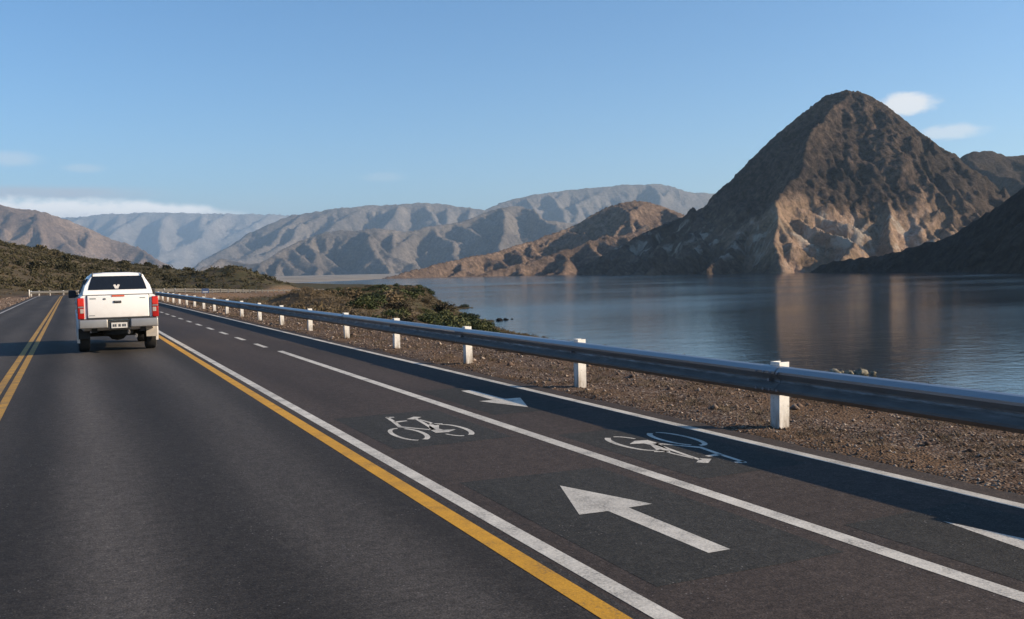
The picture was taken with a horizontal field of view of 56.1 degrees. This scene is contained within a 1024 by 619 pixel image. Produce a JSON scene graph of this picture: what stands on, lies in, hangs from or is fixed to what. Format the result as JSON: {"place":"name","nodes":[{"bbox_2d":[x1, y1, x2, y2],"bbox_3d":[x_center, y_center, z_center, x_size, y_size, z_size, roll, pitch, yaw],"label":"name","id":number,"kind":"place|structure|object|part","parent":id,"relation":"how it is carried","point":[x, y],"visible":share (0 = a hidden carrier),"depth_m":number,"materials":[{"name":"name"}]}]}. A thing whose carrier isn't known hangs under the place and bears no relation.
{"place":"outdoors","nodes":[
{"label":"outdoors","id":0,"kind":"place"},
{"bbox_2d":[0,205,171,267],"bbox_3d":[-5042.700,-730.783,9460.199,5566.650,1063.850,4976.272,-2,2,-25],"label":"range","id":1,"kind":"structure","parent":0,"point":[29,228],"depth_m":10339.15,"materials":[{"name":"grey stone"}]},
{"bbox_2d":[62,212,288,268],"bbox_3d":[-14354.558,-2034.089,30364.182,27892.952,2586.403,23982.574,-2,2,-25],"label":"distant mountain wall","id":2,"kind":"structure","parent":0,"point":[181,240],"depth_m":32325.21,"materials":[{"name":"grey stone"}]},
{"bbox_2d":[206,286,417,317],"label":"dry mound grass","id":3,"kind":"structure","parent":0,"point":[305,298],"depth_m":102.93,"materials":[{"name":"plant"}]},
{"bbox_2d":[0,292,644,618],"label":"road","id":4,"kind":"structure","parent":0,"point":[165,478],"depth_m":6.77,"materials":[{"name":"grey asphalt"}]},
{"bbox_2d":[68,271,158,350],"bbox_3d":[-10.046,-0.003,24.288,2.080,1.865,5.170,-2,2,-25],"label":"pickup truck","id":5,"kind":"object","parent":4,"relation":"on","point":[117,305],"visible":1,"depth_m":22.16,"materials":[{"name":"white paint"}]},
{"bbox_3d":[-9.097,-0.619,22.162,1.250,0.310,0.105,-2,2,-25],"label":"rear window","id":6,"kind":"part","parent":5,"relation":"part of","materials":[{"name":"black glass"}]},
{"bbox_2d":[268,274,398,282],"bbox_3d":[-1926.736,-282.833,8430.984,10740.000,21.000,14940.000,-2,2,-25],"label":"valley floor","id":7,"kind":"structure","parent":0,"point":[308,278],"depth_m":3317.60,"materials":[{"name":"soil"}]},
{"bbox_2d":[200,206,576,275],"bbox_3d":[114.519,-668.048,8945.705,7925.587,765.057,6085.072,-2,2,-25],"label":"grey range","id":8,"kind":"structure","parent":0,"point":[371,251],"depth_m":9300.54,"materials":[{"name":"grey stone"}]},
{"bbox_2d":[194,184,715,270],"bbox_3d":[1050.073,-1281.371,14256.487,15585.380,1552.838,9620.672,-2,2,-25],"label":"range","id":9,"kind":"structure","parent":0,"point":[264,243],"depth_m":15359.46,"materials":[{"name":"grey stone"}]},
{"bbox_2d":[0,245,1023,494],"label":"ground","id":10,"kind":"structure","parent":0,"point":[846,415],"depth_m":11.79,"materials":[{"name":"soil"}]},
{"bbox_2d":[0,297,29,309],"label":"shoulder gravel","id":11,"kind":"structure","parent":10,"relation":"on","point":[10,298],"depth_m":88.84,"materials":[{"name":"gravel"}]},
{"bbox_2d":[11,259,23,265],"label":"scrub bush","id":12,"kind":"object","parent":10,"relation":"on","point":[15,262],"visible":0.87,"depth_m":196.46,"materials":[{"name":"green plant"}]},
{"bbox_2d":[26,264,39,269],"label":"scrub bush","id":13,"kind":"object","parent":10,"relation":"on","point":[35,266],"visible":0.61,"depth_m":196.07,"materials":[{"name":"green plant"}]},
{"bbox_2d":[29,260,43,266],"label":"scrub bush","id":14,"kind":"object","parent":10,"relation":"on","point":[37,263],"visible":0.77,"depth_m":206.16,"materials":[{"name":"green plant"}]},
{"bbox_2d":[33,244,47,250],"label":"scrub bush","id":15,"kind":"object","parent":10,"relation":"on","point":[37,246],"visible":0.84,"depth_m":317.22,"materials":[{"name":"green plant"}]},
{"bbox_2d":[39,255,51,260],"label":"scrub bush","id":16,"kind":"object","parent":10,"relation":"on","point":[47,258],"visible":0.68,"depth_m":246.06,"materials":[{"name":"green plant"}]},
{"bbox_2d":[38,261,53,267],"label":"scrub bush","id":17,"kind":"object","parent":10,"relation":"on","point":[47,264],"visible":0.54,"depth_m":210.07,"materials":[{"name":"green plant"}]},
{"bbox_2d":[46,250,62,255],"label":"scrub bush","id":18,"kind":"object","parent":10,"relation":"on","point":[58,253],"visible":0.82,"depth_m":298.50,"materials":[{"name":"green plant"}]},
{"bbox_2d":[58,254,73,261],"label":"scrub bush","id":19,"kind":"object","parent":10,"relation":"on","point":[66,257],"visible":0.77,"depth_m":281.28,"materials":[{"name":"green plant"}]},
{"bbox_2d":[54,262,80,271],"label":"scrub bush","id":20,"kind":"object","parent":10,"relation":"on","point":[69,265],"visible":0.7,"depth_m":222.06,"materials":[{"name":"green plant"}]},
{"bbox_2d":[71,272,87,279],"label":"scrub bush","id":21,"kind":"object","parent":10,"relation":"on","point":[83,277],"visible":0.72,"depth_m":201.65,"materials":[{"name":"green plant"}]},
{"bbox_2d":[89,265,102,270],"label":"scrub bush","id":22,"kind":"object","parent":10,"relation":"on","point":[97,268],"visible":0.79,"depth_m":271.61,"materials":[{"name":"green plant"}]},
{"bbox_2d":[102,258,112,261],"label":"scrub bush","id":23,"kind":"object","parent":10,"relation":"on","point":[108,260],"visible":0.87,"depth_m":348.78,"materials":[{"name":"green plant"}]},
{"bbox_2d":[103,269,118,271],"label":"scrub bush","id":24,"kind":"object","parent":10,"relation":"on","point":[112,270],"visible":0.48,"depth_m":274.87,"materials":[{"name":"green plant"}]},
{"bbox_2d":[117,260,130,264],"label":"scrub bush","id":25,"kind":"object","parent":10,"relation":"on","point":[124,262],"visible":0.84,"depth_m":349.62,"materials":[{"name":"green plant"}]},
{"bbox_2d":[118,264,130,268],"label":"scrub bush","id":26,"kind":"object","parent":10,"relation":"on","point":[126,266],"visible":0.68,"depth_m":324.78,"materials":[{"name":"green plant"}]},
{"bbox_2d":[0,249,259,296],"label":"dry hillside grass","id":27,"kind":"structure","parent":10,"relation":"on","point":[81,284],"depth_m":186.88,"materials":[{"name":"brown plant"}]},
{"bbox_2d":[29,290,250,296],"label":"guard rail","id":28,"kind":"object","parent":10,"relation":"on","point":[39,292],"visible":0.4,"depth_m":134.10,"materials":[{"name":"silver metal"}]},
{"bbox_2d":[0,241,295,292],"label":"hillside undergrowth","id":29,"kind":"object","parent":10,"relation":"on","point":[64,283],"visible":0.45,"depth_m":239.53,"materials":[{"name":"green plant"}]},
{"bbox_2d":[169,277,179,283],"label":"scrub bush","id":30,"kind":"object","parent":10,"relation":"on","point":[176,279],"visible":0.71,"depth_m":252.24,"materials":[{"name":"green plant"}]},
{"bbox_2d":[181,267,195,270],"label":"scrub bush","id":31,"kind":"object","parent":10,"relation":"on","point":[189,269],"visible":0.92,"depth_m":370.25,"materials":[{"name":"green plant"}]},
{"bbox_2d":[193,283,211,288],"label":"scrub bush","id":32,"kind":"object","parent":10,"relation":"on","point":[198,285],"visible":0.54,"depth_m":239.27,"materials":[{"name":"green plant"}]},
{"bbox_2d":[202,288,208,297],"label":"road sign","id":33,"kind":"object","parent":10,"relation":"on","point":[205,290],"visible":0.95,"depth_m":150.19,"materials":[{"name":"metal"}]},
{"bbox_2d":[336,287,362,298],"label":"lakeside bush","id":34,"kind":"object","parent":10,"relation":"on","point":[352,292],"visible":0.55,"depth_m":137.06,"materials":[{"name":"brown plant"}]},
{"bbox_2d":[345,293,383,309],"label":"lakeside bush","id":35,"kind":"object","parent":10,"relation":"on","point":[371,304],"visible":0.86,"depth_m":91.92,"materials":[{"name":"green plant"}]},
{"bbox_2d":[366,294,388,304],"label":"lakeside bush","id":36,"kind":"object","parent":10,"relation":"on","point":[383,298],"visible":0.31,"depth_m":100.91,"materials":[{"name":"green plant"}]},
{"bbox_2d":[373,286,396,297],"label":"lakeside bush","id":37,"kind":"object","parent":10,"relation":"on","point":[386,288],"visible":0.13,"depth_m":125.91,"materials":[{"name":"green plant"}]},
{"bbox_2d":[370,309,401,317],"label":"lakeside bush","id":38,"kind":"object","parent":10,"relation":"on","point":[389,312],"visible":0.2,"depth_m":85.09,"materials":[{"name":"green plant"}]},
{"bbox_2d":[375,288,403,302],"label":"lakeside bush","id":39,"kind":"object","parent":10,"relation":"on","point":[391,295],"visible":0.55,"depth_m":107.33,"materials":[{"name":"brown plant"}]},
{"bbox_2d":[385,307,411,317],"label":"lakeside bush","id":40,"kind":"object","parent":10,"relation":"on","point":[402,311],"visible":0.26,"depth_m":92.60,"materials":[{"name":"green plant"}]},
{"bbox_2d":[384,300,413,313],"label":"lakeside bush","id":41,"kind":"object","parent":10,"relation":"on","point":[395,306],"visible":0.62,"depth_m":97.78,"materials":[{"name":"green plant"}]},
{"bbox_2d":[384,312,415,322],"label":"lakeside bush","id":42,"kind":"object","parent":10,"relation":"on","point":[404,318],"visible":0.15,"depth_m":74.96,"materials":[{"name":"green plant"}]},
{"bbox_2d":[400,288,418,298],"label":"lakeside bush","id":43,"kind":"object","parent":10,"relation":"on","point":[412,294],"visible":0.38,"depth_m":140.38,"materials":[{"name":"green plant"}]},
{"bbox_2d":[412,288,424,292],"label":"lakeside bush","id":44,"kind":"object","parent":10,"relation":"on","point":[418,290],"visible":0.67,"depth_m":179.02,"materials":[{"name":"green plant"}]},
{"bbox_2d":[413,308,429,312],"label":"lakeside bush","id":45,"kind":"object","parent":10,"relation":"on","point":[425,310],"visible":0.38,"depth_m":117.12,"materials":[{"name":"green plant"}]},
{"bbox_2d":[421,298,432,304],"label":"lakeside bush","id":46,"kind":"object","parent":10,"relation":"on","point":[425,300],"visible":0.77,"depth_m":143.56,"materials":[{"name":"green plant"}]},
{"bbox_2d":[416,313,440,324],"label":"lakeside bush","id":47,"kind":"object","parent":10,"relation":"on","point":[425,318],"visible":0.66,"depth_m":95.41,"materials":[{"name":"green plant"}]},
{"bbox_2d":[418,312,445,321],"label":"lakeside bush","id":48,"kind":"object","parent":10,"relation":"on","point":[441,316],"visible":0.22,"depth_m":100.68,"materials":[{"name":"green plant"}]},
{"bbox_2d":[429,321,458,327],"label":"lakeside bush","id":49,"kind":"object","parent":10,"relation":"on","point":[449,323],"visible":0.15,"depth_m":91.47,"materials":[{"name":"green plant"}]},
{"bbox_2d":[434,302,456,312],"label":"lakeside bush","id":50,"kind":"object","parent":10,"relation":"on","point":[445,306],"visible":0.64,"depth_m":127.08,"materials":[{"name":"green plant"}]},
{"bbox_2d":[438,309,455,320],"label":"lakeside bush","id":51,"kind":"object","parent":10,"relation":"on","point":[446,313],"visible":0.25,"depth_m":110.92,"materials":[{"name":"green plant"}]},
{"bbox_2d":[441,315,472,327],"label":"lakeside bush","id":52,"kind":"object","parent":10,"relation":"on","point":[458,321],"visible":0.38,"depth_m":98.53,"materials":[{"name":"green plant"}]},
{"bbox_2d":[455,315,477,323],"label":"lakeside bush","id":53,"kind":"object","parent":10,"relation":"on","point":[461,317],"visible":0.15,"depth_m":115.14,"materials":[{"name":"green plant"}]},
{"bbox_2d":[458,312,479,318],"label":"lakeside bush","id":54,"kind":"object","parent":10,"relation":"on","point":[474,316],"visible":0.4,"depth_m":154.87,"materials":[{"name":"green plant"}]},
{"bbox_2d":[461,319,483,329],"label":"lakeside bush","id":55,"kind":"object","parent":10,"relation":"on","point":[475,325],"visible":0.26,"depth_m":109.20,"materials":[{"name":"green plant"}]},
{"bbox_2d":[473,319,492,330],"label":"lakeside bush","id":56,"kind":"object","parent":10,"relation":"on","point":[486,326],"visible":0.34,"depth_m":112.14,"materials":[{"name":"green plant"}]},
{"bbox_2d":[475,328,503,332],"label":"lakeside bush","id":57,"kind":"object","parent":10,"relation":"on","point":[493,330],"visible":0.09,"depth_m":101.80,"materials":[{"name":"green plant"}]},
{"bbox_2d":[188,285,932,383],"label":"lakeside undergrowth","id":58,"kind":"object","parent":10,"relation":"on","point":[324,308],"visible":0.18,"depth_m":105.49,"materials":[{"name":"green plant"}]},
{"bbox_2d":[155,288,1023,433],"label":"guard rail","id":59,"kind":"object","parent":10,"relation":"on","point":[780,382],"visible":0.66,"depth_m":10.32,"materials":[{"name":"silver metal"}]},
{"bbox_2d":[830,368,840,372],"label":"boulder","id":60,"kind":"object","parent":10,"relation":"on","point":[834,370],"visible":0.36,"depth_m":100.84,"materials":[{"name":"grey stone"}]},
{"bbox_2d":[844,370,853,374],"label":"boulder","id":61,"kind":"object","parent":10,"relation":"on","point":[848,372],"visible":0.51,"depth_m":101.05,"materials":[{"name":"grey stone"}]},
{"bbox_2d":[0,0,1023,217],"label":"sky","id":62,"kind":"structure","parent":0,"point":[264,107],"materials":[{"name":"blue"}]},
{"bbox_2d":[382,200,684,278],"bbox_3d":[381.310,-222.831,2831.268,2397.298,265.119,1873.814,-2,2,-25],"label":"red ridge","id":63,"kind":"structure","parent":0,"point":[574,249],"depth_m":2948.28,"materials":[{"name":"brown stone"}]},
{"bbox_2d":[158,292,1023,618],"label":"cycle path","id":64,"kind":"structure","parent":0,"point":[648,514],"depth_m":7.04,"materials":[{"name":"grey asphalt"}]},
{"bbox_2d":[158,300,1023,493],"bbox_3d":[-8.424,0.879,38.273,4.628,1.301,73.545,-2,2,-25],"label":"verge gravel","id":65,"kind":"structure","parent":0,"point":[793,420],"depth_m":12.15,"materials":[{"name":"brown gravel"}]},
{"bbox_2d":[302,271,1023,394],"bbox_3d":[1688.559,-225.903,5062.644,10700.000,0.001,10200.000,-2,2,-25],"label":"lake water","id":66,"kind":"structure","parent":0,"point":[961,329],"depth_m":225.81,"materials":[{"name":"blue liquid"}]},
{"bbox_2d":[855,369,868,374],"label":"boulder","id":67,"kind":"object","parent":66,"relation":"in","point":[861,372],"visible":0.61,"depth_m":100.96,"materials":[{"name":"grey stone"}]},
{"bbox_2d":[577,90,1009,275],"bbox_3d":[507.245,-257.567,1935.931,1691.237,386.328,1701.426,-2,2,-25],"label":"pyramid mountain","id":68,"kind":"structure","parent":0,"point":[840,176],"depth_m":1796.80,"materials":[{"name":"brown stone"}]},
{"bbox_2d":[810,187,1023,272],"bbox_3d":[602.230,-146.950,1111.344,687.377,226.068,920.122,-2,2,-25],"label":"dark slope","id":69,"kind":"structure","parent":0,"point":[992,241],"depth_m":1126.83,"materials":[{"name":"black stone"}]},
{"bbox_2d":[960,151,1023,196],"bbox_3d":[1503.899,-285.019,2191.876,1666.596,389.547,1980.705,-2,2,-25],"label":"back hill","id":70,"kind":"structure","parent":0,"point":[1000,171],"depth_m":2655.75,"materials":[{"name":"grey stone"}]}
]}

